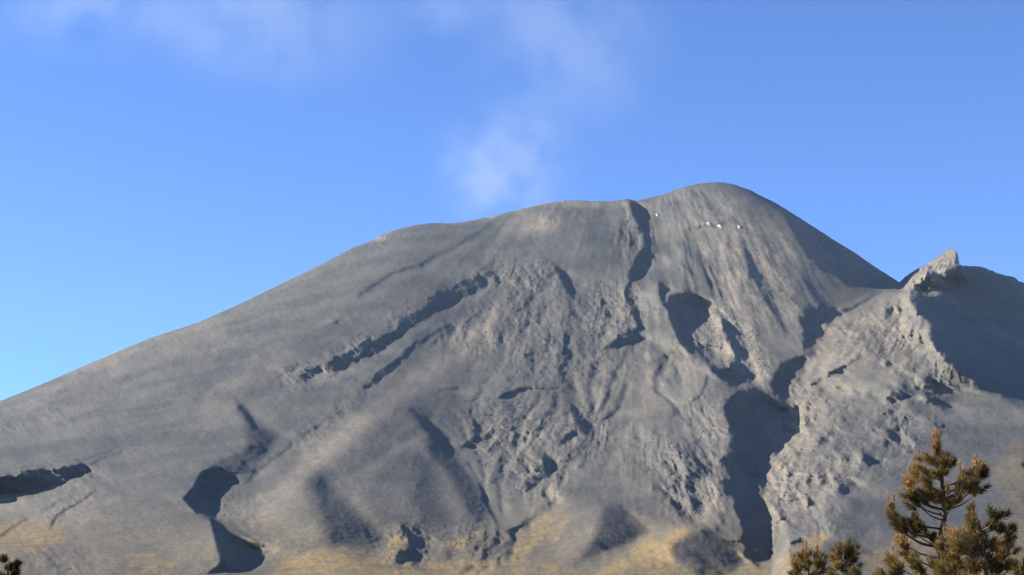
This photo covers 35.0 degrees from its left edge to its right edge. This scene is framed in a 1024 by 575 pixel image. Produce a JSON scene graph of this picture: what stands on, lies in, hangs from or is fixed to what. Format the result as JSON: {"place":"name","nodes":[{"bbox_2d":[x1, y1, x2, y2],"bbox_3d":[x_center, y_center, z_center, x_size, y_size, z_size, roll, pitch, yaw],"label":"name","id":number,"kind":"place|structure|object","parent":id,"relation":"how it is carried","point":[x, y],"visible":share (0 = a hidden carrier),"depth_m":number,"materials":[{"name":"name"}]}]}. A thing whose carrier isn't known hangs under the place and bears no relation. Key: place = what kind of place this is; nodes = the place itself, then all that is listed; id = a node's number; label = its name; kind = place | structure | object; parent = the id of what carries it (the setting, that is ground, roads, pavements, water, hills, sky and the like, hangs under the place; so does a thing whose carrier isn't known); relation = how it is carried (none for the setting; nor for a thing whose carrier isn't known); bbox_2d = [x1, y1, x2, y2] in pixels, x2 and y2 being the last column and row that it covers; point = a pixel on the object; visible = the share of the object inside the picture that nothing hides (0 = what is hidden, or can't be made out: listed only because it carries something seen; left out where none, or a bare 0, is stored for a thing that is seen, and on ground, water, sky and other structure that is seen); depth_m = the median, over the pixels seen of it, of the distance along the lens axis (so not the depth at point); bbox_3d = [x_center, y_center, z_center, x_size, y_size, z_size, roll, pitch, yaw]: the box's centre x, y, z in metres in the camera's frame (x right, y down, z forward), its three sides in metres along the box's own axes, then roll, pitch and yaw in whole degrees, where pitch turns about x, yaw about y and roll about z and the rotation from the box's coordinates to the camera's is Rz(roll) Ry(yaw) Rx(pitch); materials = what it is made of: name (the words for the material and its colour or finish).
{"place":"outdoors","nodes":[
{"label":"outdoors","id":0,"kind":"place"},
{"bbox_2d":[0,182,898,574],"bbox_3d":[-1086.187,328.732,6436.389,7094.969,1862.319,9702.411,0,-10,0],"label":"mountain","id":1,"kind":"structure","parent":0,"point":[172,442],"depth_m":4231.43,"materials":[{"name":"grey stone"}]},
{"bbox_2d":[14,199,971,574],"bbox_3d":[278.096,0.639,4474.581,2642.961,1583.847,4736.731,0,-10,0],"label":"rubble","id":2,"kind":"object","parent":1,"relation":"on","point":[602,407],"visible":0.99,"depth_m":4121.72,"materials":[{"name":"stone"}]},
{"bbox_2d":[0,0,1023,400],"label":"sky","id":3,"kind":"structure","parent":0,"point":[166,166],"materials":[{"name":"blue"}]},
{"bbox_2d":[767,249,1023,574],"bbox_3d":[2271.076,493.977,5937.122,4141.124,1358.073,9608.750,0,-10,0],"label":"rocky peak","id":4,"kind":"structure","parent":0,"point":[974,314],"depth_m":3715.25,"materials":[{"name":"grey stone"}]},
{"bbox_3d":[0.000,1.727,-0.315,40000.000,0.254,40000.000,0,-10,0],"label":"ground","id":5,"kind":"structure","parent":0,"visible":0},
{"bbox_2d":[0,552,23,574],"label":"pine tree","id":6,"kind":"object","parent":5,"relation":"on","point":[13,568],"visible":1,"depth_m":25.58,"materials":[{"name":"green plant"}]},
{"bbox_2d":[786,538,836,574],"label":"pine tree","id":7,"kind":"object","parent":5,"relation":"on","point":[819,559],"visible":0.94,"depth_m":29.53,"materials":[{"name":"green plant"}]},
{"bbox_2d":[824,536,865,574],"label":"pine tree","id":8,"kind":"object","parent":5,"relation":"on","point":[849,557],"visible":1,"depth_m":28.60,"materials":[{"name":"green plant"}]},
{"bbox_2d":[872,427,993,574],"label":"pine tree","id":9,"kind":"object","parent":5,"relation":"on","point":[970,478],"visible":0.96,"depth_m":26.71,"materials":[{"name":"green plant"}]},
{"bbox_2d":[929,498,1023,574],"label":"pine tree","id":10,"kind":"object","parent":5,"relation":"on","point":[961,543],"visible":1,"depth_m":25.23,"materials":[{"name":"green plant"}]}
]}

